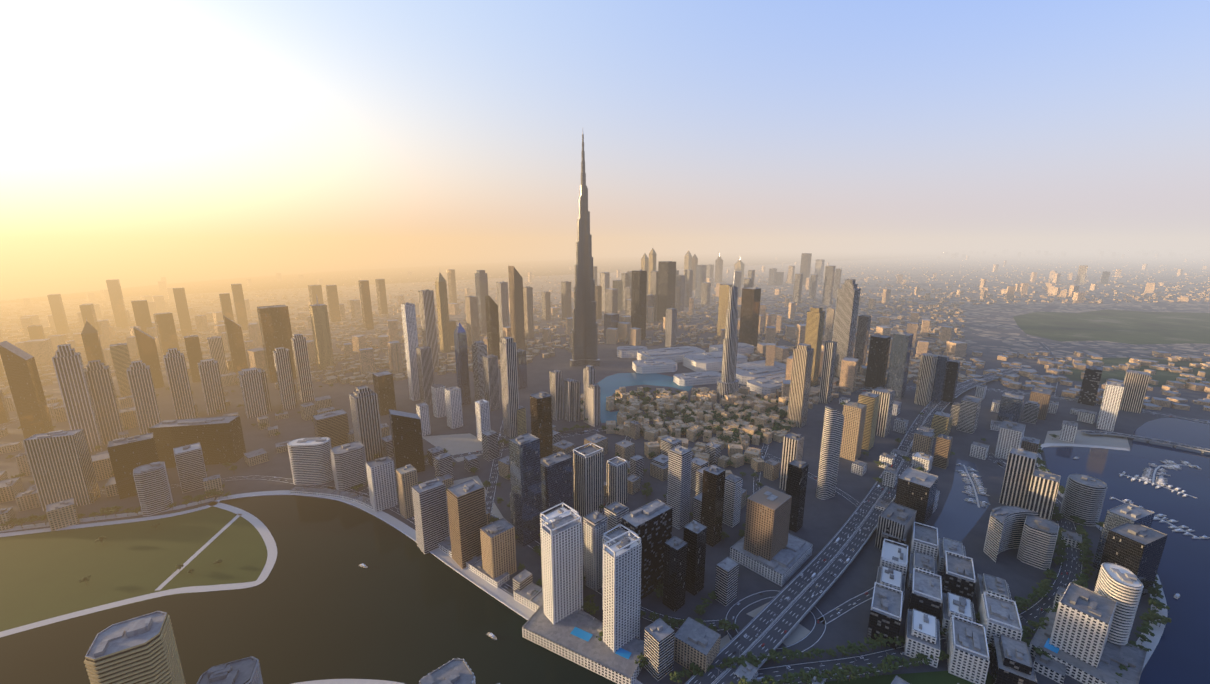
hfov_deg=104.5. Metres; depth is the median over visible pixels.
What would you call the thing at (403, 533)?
quay wall
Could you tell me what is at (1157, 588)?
tree
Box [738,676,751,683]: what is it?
tree
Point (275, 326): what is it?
tower
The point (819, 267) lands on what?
tower
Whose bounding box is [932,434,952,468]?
tower
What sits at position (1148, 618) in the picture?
tree
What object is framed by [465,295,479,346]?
tower
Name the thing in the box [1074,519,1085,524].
tree
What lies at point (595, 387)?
tower
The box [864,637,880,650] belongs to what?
tree
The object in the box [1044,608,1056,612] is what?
tree
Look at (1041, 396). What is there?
tower
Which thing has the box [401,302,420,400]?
tower
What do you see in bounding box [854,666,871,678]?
tree
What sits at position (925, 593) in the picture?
apartment building
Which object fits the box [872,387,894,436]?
tower
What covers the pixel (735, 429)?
tree
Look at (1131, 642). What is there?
tree
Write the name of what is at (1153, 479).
marina piers
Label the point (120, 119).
sky
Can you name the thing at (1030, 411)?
tower
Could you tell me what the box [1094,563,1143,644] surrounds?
tower
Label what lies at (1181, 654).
lagoon water
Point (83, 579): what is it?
tree
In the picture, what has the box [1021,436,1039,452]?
tower
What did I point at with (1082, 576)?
tree
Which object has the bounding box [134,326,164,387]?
tower
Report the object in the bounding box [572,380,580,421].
tower
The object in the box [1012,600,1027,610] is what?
tree
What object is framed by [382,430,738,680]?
buildings
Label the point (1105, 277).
tower
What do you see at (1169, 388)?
buildings
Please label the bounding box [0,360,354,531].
buildings
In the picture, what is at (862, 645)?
tree
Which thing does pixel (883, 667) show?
tree
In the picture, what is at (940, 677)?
field grass
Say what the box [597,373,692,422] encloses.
burj lake
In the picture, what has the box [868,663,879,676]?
tree
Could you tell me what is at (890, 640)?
tree
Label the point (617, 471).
tower
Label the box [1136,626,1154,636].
tree
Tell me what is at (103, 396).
tower
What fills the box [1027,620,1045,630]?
tree
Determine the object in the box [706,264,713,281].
tower
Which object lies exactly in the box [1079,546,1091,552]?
tree
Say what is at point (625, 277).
tower
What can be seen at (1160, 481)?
boats
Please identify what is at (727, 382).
skyscraper
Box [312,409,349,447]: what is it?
building
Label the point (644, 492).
tree
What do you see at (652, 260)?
tower
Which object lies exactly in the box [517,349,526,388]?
tower
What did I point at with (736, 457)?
buildings
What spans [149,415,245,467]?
building
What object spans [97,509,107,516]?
tree
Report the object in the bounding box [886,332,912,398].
tower
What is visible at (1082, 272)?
tower
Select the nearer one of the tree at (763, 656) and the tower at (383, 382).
the tree at (763, 656)
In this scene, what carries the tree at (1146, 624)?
on the ground at (992, 332)
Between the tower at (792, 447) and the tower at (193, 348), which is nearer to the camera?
the tower at (792, 447)
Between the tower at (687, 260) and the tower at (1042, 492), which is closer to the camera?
the tower at (1042, 492)
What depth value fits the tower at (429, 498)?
700.17 m
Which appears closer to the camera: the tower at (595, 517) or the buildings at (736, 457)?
the tower at (595, 517)
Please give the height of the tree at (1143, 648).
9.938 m
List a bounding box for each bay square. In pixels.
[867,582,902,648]
[876,565,904,614]
[879,538,907,579]
[880,527,905,551]
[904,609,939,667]
[907,551,936,589]
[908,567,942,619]
[909,522,938,560]
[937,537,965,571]
[940,592,975,636]
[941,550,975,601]
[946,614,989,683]
[975,573,1011,611]
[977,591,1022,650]
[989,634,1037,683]
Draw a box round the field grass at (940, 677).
[824,671,992,683]
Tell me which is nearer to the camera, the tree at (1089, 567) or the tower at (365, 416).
the tree at (1089, 567)
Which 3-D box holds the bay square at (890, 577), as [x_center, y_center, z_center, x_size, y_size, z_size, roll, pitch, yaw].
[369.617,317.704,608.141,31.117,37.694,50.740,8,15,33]
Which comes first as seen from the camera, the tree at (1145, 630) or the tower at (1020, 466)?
the tree at (1145, 630)
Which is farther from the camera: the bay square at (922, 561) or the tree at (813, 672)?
the bay square at (922, 561)
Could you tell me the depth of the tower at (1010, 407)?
1172.71 m
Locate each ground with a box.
[0,240,1209,683]
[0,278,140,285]
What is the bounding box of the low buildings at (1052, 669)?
[1033,530,1081,683]
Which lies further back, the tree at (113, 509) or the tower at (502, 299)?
the tower at (502, 299)
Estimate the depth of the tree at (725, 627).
554.18 m
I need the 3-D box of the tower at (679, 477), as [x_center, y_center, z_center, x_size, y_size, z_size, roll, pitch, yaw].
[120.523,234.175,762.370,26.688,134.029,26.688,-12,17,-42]
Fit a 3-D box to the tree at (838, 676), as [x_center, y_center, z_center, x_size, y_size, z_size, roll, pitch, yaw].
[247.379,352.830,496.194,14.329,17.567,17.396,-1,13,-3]
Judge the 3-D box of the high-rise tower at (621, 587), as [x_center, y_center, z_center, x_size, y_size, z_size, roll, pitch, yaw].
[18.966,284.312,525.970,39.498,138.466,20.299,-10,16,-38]
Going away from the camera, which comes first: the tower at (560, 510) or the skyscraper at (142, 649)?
the skyscraper at (142, 649)
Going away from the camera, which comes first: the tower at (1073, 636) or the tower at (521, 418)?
the tower at (1073, 636)
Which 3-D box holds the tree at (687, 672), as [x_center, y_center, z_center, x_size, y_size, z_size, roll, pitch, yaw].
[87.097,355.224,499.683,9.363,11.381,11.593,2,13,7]
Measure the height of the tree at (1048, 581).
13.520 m
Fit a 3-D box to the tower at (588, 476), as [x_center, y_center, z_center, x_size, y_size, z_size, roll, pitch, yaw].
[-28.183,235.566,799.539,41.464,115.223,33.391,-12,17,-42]
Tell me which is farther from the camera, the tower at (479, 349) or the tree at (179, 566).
the tower at (479, 349)
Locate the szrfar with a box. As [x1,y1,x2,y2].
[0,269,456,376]
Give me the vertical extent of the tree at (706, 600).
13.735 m
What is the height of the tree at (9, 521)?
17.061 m
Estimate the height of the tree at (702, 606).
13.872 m
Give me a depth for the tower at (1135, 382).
1264.36 m
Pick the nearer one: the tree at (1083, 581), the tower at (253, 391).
the tree at (1083, 581)
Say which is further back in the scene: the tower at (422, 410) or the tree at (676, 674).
the tower at (422, 410)
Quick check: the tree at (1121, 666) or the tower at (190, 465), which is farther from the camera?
the tower at (190, 465)
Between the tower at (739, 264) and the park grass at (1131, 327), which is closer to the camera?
the park grass at (1131, 327)
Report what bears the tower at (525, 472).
on the ground at (992, 332)
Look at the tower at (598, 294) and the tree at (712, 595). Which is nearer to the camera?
the tree at (712, 595)
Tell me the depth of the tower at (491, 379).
1269.15 m
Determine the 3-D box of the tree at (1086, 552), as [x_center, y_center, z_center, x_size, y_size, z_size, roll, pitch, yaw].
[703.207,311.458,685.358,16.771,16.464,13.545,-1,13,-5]
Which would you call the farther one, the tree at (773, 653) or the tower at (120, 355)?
the tower at (120, 355)
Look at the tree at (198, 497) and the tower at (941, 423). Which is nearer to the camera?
the tree at (198, 497)
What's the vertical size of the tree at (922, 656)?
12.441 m
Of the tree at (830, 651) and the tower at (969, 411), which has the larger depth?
the tower at (969, 411)
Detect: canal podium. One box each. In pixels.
[289,486,373,509]
[438,537,509,587]
[514,582,602,631]
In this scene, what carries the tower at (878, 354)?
on the ground at (992, 332)
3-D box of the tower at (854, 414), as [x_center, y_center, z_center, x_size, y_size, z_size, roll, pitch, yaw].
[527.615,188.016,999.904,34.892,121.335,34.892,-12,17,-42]
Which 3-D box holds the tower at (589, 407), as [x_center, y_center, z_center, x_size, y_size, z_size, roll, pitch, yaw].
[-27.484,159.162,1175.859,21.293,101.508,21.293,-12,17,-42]
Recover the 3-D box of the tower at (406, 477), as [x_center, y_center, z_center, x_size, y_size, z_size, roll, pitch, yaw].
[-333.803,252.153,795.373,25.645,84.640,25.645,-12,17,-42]
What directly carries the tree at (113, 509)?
on the ground at (992, 332)
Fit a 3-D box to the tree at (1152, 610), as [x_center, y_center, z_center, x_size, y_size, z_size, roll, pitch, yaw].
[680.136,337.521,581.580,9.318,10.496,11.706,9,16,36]
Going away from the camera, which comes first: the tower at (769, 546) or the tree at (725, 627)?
the tree at (725, 627)
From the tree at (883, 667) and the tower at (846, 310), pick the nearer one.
the tree at (883, 667)
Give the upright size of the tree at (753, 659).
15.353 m
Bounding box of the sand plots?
[422,430,1129,649]
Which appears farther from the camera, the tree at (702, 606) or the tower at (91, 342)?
the tower at (91, 342)
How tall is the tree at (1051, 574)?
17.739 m
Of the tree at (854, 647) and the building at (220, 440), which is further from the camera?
the building at (220, 440)
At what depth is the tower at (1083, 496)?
768.43 m
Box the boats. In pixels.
[359,457,1209,639]
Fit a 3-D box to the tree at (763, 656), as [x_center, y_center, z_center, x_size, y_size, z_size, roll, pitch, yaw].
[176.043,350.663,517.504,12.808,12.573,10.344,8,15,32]
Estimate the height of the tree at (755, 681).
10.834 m
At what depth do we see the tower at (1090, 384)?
1317.60 m
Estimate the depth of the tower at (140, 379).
1115.84 m
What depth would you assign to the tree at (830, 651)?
524.82 m
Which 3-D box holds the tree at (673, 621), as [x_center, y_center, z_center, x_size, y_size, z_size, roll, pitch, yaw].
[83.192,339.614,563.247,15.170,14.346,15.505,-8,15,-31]
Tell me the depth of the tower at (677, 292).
3010.67 m
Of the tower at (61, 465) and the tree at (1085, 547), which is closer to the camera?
the tree at (1085, 547)
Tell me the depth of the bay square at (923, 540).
673.83 m
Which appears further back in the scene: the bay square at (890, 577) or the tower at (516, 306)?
the tower at (516, 306)
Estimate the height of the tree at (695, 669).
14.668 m
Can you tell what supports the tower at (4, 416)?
on the ground at (992, 332)
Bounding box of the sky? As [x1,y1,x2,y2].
[0,0,1209,239]
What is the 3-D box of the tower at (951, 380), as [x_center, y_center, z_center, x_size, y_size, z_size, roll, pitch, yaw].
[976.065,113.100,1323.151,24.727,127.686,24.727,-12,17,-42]
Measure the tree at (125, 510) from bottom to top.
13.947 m
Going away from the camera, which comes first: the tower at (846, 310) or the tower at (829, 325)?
the tower at (846, 310)
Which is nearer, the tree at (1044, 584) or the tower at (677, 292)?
the tree at (1044, 584)
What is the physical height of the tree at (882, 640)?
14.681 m
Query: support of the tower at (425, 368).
on the ground at (992, 332)
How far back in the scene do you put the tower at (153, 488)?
796.22 m
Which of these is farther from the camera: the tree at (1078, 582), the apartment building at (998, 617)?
the tree at (1078, 582)
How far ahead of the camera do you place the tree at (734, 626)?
558.08 m
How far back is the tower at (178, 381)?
1197.00 m
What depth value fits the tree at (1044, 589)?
614.74 m
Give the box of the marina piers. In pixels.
[963,464,1200,538]
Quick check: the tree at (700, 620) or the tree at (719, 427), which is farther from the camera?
the tree at (719, 427)
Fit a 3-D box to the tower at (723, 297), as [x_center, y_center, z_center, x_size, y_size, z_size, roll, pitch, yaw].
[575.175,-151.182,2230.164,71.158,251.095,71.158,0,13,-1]
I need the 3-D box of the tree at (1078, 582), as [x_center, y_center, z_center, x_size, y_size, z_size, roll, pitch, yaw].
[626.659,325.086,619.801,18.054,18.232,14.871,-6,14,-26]
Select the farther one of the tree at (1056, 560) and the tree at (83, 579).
the tree at (1056, 560)
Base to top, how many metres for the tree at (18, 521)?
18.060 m
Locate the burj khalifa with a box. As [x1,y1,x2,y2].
[570,131,599,365]
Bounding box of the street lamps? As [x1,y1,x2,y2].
[715,366,1075,677]
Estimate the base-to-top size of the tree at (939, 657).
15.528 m
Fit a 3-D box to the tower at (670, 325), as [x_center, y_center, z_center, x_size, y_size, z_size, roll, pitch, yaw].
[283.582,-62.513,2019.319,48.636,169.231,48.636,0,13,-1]
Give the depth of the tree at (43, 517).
763.94 m
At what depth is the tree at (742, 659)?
510.07 m
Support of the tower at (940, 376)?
on the ground at (992, 332)
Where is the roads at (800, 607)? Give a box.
[0,307,1209,683]
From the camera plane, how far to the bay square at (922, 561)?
634.26 m
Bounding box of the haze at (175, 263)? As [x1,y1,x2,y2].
[0,240,1184,302]
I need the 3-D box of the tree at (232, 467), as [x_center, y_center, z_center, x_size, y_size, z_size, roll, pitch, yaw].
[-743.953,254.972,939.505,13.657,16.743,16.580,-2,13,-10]
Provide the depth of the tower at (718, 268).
4948.92 m
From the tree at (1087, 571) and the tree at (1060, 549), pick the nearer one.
the tree at (1087, 571)
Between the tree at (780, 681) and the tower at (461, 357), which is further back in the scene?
the tower at (461, 357)
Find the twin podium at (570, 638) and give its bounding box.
[522,603,643,683]
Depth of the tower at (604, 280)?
2989.46 m
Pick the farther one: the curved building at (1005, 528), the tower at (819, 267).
the tower at (819, 267)
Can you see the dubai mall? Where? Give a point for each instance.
(759, 377)
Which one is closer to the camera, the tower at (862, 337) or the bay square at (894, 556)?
the bay square at (894, 556)
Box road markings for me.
[0,333,1208,683]
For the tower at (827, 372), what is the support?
on the ground at (992, 332)
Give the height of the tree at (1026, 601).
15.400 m
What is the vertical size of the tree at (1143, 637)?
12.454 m
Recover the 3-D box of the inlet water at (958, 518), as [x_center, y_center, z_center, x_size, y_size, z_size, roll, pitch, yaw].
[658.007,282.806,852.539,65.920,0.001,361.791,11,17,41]
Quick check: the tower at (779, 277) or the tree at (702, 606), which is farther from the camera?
the tower at (779, 277)
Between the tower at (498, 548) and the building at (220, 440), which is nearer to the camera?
the tower at (498, 548)
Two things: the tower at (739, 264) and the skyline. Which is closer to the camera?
the tower at (739, 264)
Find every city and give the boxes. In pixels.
[0,253,1209,408]
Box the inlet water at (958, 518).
[932,458,988,541]
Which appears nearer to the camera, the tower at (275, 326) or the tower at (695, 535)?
the tower at (695, 535)
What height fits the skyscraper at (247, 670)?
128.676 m
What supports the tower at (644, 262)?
on the ground at (992, 332)
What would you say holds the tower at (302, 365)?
on the ground at (992, 332)
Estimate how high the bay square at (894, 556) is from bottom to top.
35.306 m
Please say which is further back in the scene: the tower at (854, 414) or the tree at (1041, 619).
the tower at (854, 414)
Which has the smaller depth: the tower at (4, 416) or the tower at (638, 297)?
the tower at (4, 416)
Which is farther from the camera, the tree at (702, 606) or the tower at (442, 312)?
the tower at (442, 312)
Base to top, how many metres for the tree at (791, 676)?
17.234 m
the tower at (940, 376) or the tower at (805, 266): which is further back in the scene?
the tower at (805, 266)
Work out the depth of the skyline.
12780.62 m
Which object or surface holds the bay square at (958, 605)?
on the ground at (992, 332)
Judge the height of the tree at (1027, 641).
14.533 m
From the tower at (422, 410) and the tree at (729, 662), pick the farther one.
the tower at (422, 410)
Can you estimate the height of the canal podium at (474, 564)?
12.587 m
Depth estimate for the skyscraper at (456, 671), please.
379.83 m
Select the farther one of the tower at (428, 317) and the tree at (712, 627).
the tower at (428, 317)
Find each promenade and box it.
[0,443,1167,683]
[0,501,276,636]
[292,679,403,683]
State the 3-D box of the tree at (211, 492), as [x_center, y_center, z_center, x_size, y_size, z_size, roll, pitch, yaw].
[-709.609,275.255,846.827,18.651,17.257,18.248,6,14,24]
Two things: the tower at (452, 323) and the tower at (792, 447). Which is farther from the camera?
the tower at (452, 323)
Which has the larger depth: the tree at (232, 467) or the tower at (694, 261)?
the tower at (694, 261)
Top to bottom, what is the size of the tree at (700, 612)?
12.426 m
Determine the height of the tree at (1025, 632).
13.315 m
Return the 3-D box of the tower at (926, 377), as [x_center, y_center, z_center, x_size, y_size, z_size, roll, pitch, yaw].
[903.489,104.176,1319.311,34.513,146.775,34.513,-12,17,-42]
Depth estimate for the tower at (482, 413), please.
1083.17 m
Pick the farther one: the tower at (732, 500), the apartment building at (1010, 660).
the tower at (732, 500)
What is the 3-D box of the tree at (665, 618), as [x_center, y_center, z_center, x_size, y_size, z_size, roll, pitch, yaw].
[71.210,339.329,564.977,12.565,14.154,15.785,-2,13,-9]
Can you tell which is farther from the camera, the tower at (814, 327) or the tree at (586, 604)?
the tower at (814, 327)
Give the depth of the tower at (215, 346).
1560.64 m
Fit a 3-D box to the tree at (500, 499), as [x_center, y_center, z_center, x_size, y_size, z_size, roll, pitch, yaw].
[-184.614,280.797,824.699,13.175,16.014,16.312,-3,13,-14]
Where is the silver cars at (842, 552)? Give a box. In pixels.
[10,374,1198,681]
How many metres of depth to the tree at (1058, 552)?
687.25 m
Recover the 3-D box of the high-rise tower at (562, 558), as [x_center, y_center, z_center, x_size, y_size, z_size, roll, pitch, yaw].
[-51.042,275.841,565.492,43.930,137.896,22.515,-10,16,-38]
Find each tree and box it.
[0,518,16,525]
[10,473,24,477]
[13,518,26,527]
[23,514,40,524]
[34,514,47,523]
[78,575,90,584]
[89,512,97,518]
[95,536,106,544]
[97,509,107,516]
[106,506,122,515]
[120,507,132,515]
[130,506,140,513]
[175,564,183,569]
[182,499,189,505]
[192,494,206,504]
[204,489,216,496]
[215,491,223,495]
[229,465,236,470]
[482,480,490,486]
[496,497,503,503]
[517,563,524,570]
[533,545,539,553]
[581,601,595,613]
[583,594,594,602]
[586,605,598,615]
[596,631,602,640]
[635,655,647,667]
[641,489,650,495]
[648,611,658,620]
[661,615,669,625]
[668,618,681,628]
[669,671,684,682]
[682,667,690,677]
[689,662,703,675]
[694,605,704,615]
[695,604,705,611]
[695,618,705,625]
[701,597,711,607]
[708,591,716,598]
[708,623,716,631]
[714,425,722,430]
[716,663,725,669]
[718,619,730,630]
[720,531,729,538]
[722,656,737,668]
[723,436,732,441]
[729,622,738,629]
[731,428,739,433]
[736,655,747,666]
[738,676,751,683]
[747,651,761,666]
[752,679,761,683]
[758,653,770,662]
[761,675,777,683]
[769,648,782,663]
[778,679,786,683]
[781,646,795,661]
[783,672,798,683]
[792,649,803,658]
[799,668,811,683]
[803,650,814,658]
[809,668,823,682]
[812,648,824,658]
[821,669,834,680]
[826,648,836,656]
[831,664,846,682]
[836,645,848,656]
[840,663,859,681]
[847,640,860,653]
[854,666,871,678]
[857,641,868,652]
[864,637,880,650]
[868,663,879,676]
[874,633,889,647]
[877,659,892,674]
[884,637,902,645]
[884,655,899,669]
[897,657,909,669]
[898,635,904,643]
[909,658,921,667]
[916,652,930,664]
[926,652,942,659]
[940,649,949,661]
[975,612,979,619]
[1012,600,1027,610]
[1014,596,1031,607]
[1021,639,1031,646]
[1022,626,1031,637]
[1023,625,1035,633]
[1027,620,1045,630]
[1028,593,1038,601]
[1032,586,1047,597]
[1033,646,1051,659]
[1036,460,1045,465]
[1037,580,1052,589]
[1038,585,1049,593]
[1039,617,1048,622]
[1042,579,1052,585]
[1043,570,1057,579]
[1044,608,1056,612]
[1052,511,1062,516]
[1052,516,1061,520]
[1052,556,1062,566]
[1054,549,1066,555]
[1055,541,1070,548]
[1055,546,1066,553]
[1072,581,1085,587]
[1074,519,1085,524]
[1075,528,1088,536]
[1075,574,1088,582]
[1076,579,1087,587]
[1078,535,1090,541]
[1078,541,1091,546]
[1078,558,1092,567]
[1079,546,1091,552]
[1079,555,1093,560]
[1080,548,1093,555]
[1081,569,1092,574]
[1082,563,1094,570]
[1119,664,1127,670]
[1126,640,1137,646]
[1134,632,1151,643]
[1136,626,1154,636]
[1138,644,1151,651]
[1139,615,1157,625]
[1141,621,1153,629]
[1147,586,1161,592]
[1147,608,1158,614]
[1148,589,1163,598]
[1148,599,1169,609]
[1150,612,1171,626]
[1152,581,1162,588]
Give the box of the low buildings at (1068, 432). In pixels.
[839,384,1096,512]
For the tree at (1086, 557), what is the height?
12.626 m
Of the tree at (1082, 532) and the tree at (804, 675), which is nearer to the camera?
the tree at (804, 675)
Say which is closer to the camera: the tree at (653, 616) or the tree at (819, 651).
the tree at (819, 651)
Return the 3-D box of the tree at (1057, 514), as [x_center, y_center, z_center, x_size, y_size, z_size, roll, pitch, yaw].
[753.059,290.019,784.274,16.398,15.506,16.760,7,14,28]
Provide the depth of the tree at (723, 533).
723.82 m
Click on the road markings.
(810, 563)
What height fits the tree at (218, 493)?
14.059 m
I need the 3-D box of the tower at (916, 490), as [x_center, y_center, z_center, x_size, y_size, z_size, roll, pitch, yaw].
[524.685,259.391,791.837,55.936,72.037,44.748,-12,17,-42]
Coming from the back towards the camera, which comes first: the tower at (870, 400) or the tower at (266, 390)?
the tower at (266, 390)
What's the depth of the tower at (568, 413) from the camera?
1198.95 m
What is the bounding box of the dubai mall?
[617,342,785,394]
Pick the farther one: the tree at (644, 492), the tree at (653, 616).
the tree at (644, 492)
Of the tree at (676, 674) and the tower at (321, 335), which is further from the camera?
the tower at (321, 335)
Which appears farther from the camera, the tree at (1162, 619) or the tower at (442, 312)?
the tower at (442, 312)
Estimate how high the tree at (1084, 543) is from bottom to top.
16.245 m
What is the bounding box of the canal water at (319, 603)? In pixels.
[0,495,616,683]
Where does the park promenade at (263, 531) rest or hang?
on the park grass at (42, 574)
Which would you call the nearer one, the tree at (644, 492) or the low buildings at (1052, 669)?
the low buildings at (1052, 669)
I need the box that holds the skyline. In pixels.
[937,248,1209,258]
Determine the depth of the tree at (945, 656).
518.28 m
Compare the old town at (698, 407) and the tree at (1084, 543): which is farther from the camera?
the old town at (698, 407)
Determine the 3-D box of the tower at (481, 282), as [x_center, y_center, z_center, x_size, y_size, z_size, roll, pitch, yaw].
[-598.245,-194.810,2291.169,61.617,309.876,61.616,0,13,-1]
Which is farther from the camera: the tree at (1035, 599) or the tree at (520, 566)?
the tree at (520, 566)
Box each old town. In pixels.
[580,386,795,449]
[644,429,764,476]
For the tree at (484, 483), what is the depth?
872.11 m
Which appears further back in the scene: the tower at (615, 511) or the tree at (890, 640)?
the tower at (615, 511)
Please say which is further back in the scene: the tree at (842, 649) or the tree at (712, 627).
the tree at (712, 627)
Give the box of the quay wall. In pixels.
[215,494,618,683]
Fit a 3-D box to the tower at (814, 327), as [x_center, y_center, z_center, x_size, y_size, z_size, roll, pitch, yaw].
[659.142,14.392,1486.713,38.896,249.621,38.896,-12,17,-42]
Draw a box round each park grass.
[0,506,267,637]
[1013,309,1209,386]
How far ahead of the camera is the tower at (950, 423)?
1136.91 m
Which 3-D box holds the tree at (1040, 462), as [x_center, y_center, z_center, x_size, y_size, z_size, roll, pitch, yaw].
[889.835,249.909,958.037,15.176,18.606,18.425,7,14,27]
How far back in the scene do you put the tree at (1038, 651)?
518.49 m
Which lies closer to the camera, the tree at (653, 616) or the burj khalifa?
the tree at (653, 616)
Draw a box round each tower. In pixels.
[0,341,53,438]
[0,390,9,423]
[23,429,100,510]
[27,325,45,339]
[52,344,102,451]
[81,319,105,365]
[84,360,124,444]
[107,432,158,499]
[109,343,131,396]
[126,360,160,433]
[133,461,173,515]
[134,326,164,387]
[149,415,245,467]
[163,348,196,419]
[173,442,206,493]
[184,335,202,382]
[197,358,226,414]
[207,336,227,374]
[223,315,247,372]
[238,367,268,417]
[257,305,296,382]
[259,368,271,410]
[273,347,295,409]
[274,348,296,404]
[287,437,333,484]
[291,334,313,401]
[309,294,334,369]
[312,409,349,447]
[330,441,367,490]
[349,385,383,460]
[366,456,397,512]
[372,371,395,415]
[389,409,424,472]
[396,464,417,518]
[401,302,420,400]
[411,478,449,553]
[416,346,433,405]
[416,402,430,435]
[418,289,438,368]
[431,384,446,417]
[435,273,450,352]
[445,386,463,428]
[446,479,486,568]
[449,320,455,345]
[454,322,470,405]
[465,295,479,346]
[472,341,486,400]
[475,270,488,333]
[475,399,490,440]
[480,518,516,578]
[482,354,499,410]
[485,295,499,359]
[496,281,509,341]
[499,337,518,437]
[508,266,524,349]
[509,433,541,546]
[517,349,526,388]
[517,405,526,435]
[523,286,533,338]
[530,391,552,458]
[540,451,572,515]
[540,502,578,592]
[541,291,550,320]
[549,370,562,420]
[561,281,571,320]
[564,378,574,421]
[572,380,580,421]
[573,442,603,516]
[583,365,594,423]
[583,510,607,579]
[585,521,606,590]
[588,386,593,426]
[589,383,599,426]
[595,285,601,318]
[601,272,608,310]
[602,524,638,609]
[604,313,618,339]
[604,501,628,533]
[607,456,627,504]
[613,280,622,310]
[621,272,628,308]
[621,499,672,599]
[631,270,646,339]
[641,254,648,294]
[648,248,656,294]
[657,261,675,321]
[663,536,687,611]
[665,308,676,346]
[667,445,691,528]
[675,286,679,310]
[676,275,684,310]
[683,520,706,595]
[684,249,691,274]
[691,254,697,289]
[695,264,705,297]
[701,465,725,546]
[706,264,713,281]
[714,254,722,282]
[717,284,734,335]
[722,474,742,527]
[730,486,812,586]
[733,259,744,284]
[739,287,760,346]
[768,268,776,284]
[775,272,783,284]
[779,432,803,490]
[786,459,808,532]
[787,266,794,283]
[787,343,813,427]
[800,253,811,284]
[804,307,824,386]
[815,259,824,283]
[816,406,843,499]
[819,340,836,403]
[824,307,835,340]
[832,279,860,377]
[840,401,866,460]
[854,315,870,371]
[858,391,879,449]
[865,334,890,387]
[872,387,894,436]
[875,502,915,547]
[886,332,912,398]
[895,467,938,526]
[911,452,932,472]
[912,429,934,454]
[914,353,937,405]
[931,355,949,401]
[931,416,952,432]
[932,411,951,437]
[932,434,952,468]
[942,360,960,405]
[950,402,960,425]
[956,395,981,433]
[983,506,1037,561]
[994,420,1025,459]
[997,392,1023,422]
[999,447,1037,507]
[1017,515,1058,569]
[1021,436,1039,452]
[1022,400,1039,423]
[1025,469,1060,519]
[1029,386,1051,419]
[1029,582,1146,683]
[1059,474,1107,525]
[1075,265,1087,283]
[1078,365,1102,405]
[1093,503,1154,568]
[1094,522,1167,597]
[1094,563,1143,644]
[1096,381,1123,431]
[1100,271,1109,283]
[1119,369,1150,412]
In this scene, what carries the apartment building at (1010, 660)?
on the ground at (992, 332)
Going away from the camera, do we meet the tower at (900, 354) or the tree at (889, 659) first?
the tree at (889, 659)
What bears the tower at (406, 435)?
on the ground at (992, 332)
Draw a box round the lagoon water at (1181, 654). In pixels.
[1043,418,1209,683]
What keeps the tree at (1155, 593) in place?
on the ground at (992, 332)
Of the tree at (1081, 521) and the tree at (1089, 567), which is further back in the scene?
the tree at (1081, 521)
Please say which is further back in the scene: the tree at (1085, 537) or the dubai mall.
the dubai mall
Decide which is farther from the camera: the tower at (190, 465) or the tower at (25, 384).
the tower at (25, 384)
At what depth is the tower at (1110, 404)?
1140.39 m
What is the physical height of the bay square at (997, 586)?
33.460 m
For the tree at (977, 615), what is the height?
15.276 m
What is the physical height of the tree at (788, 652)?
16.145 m

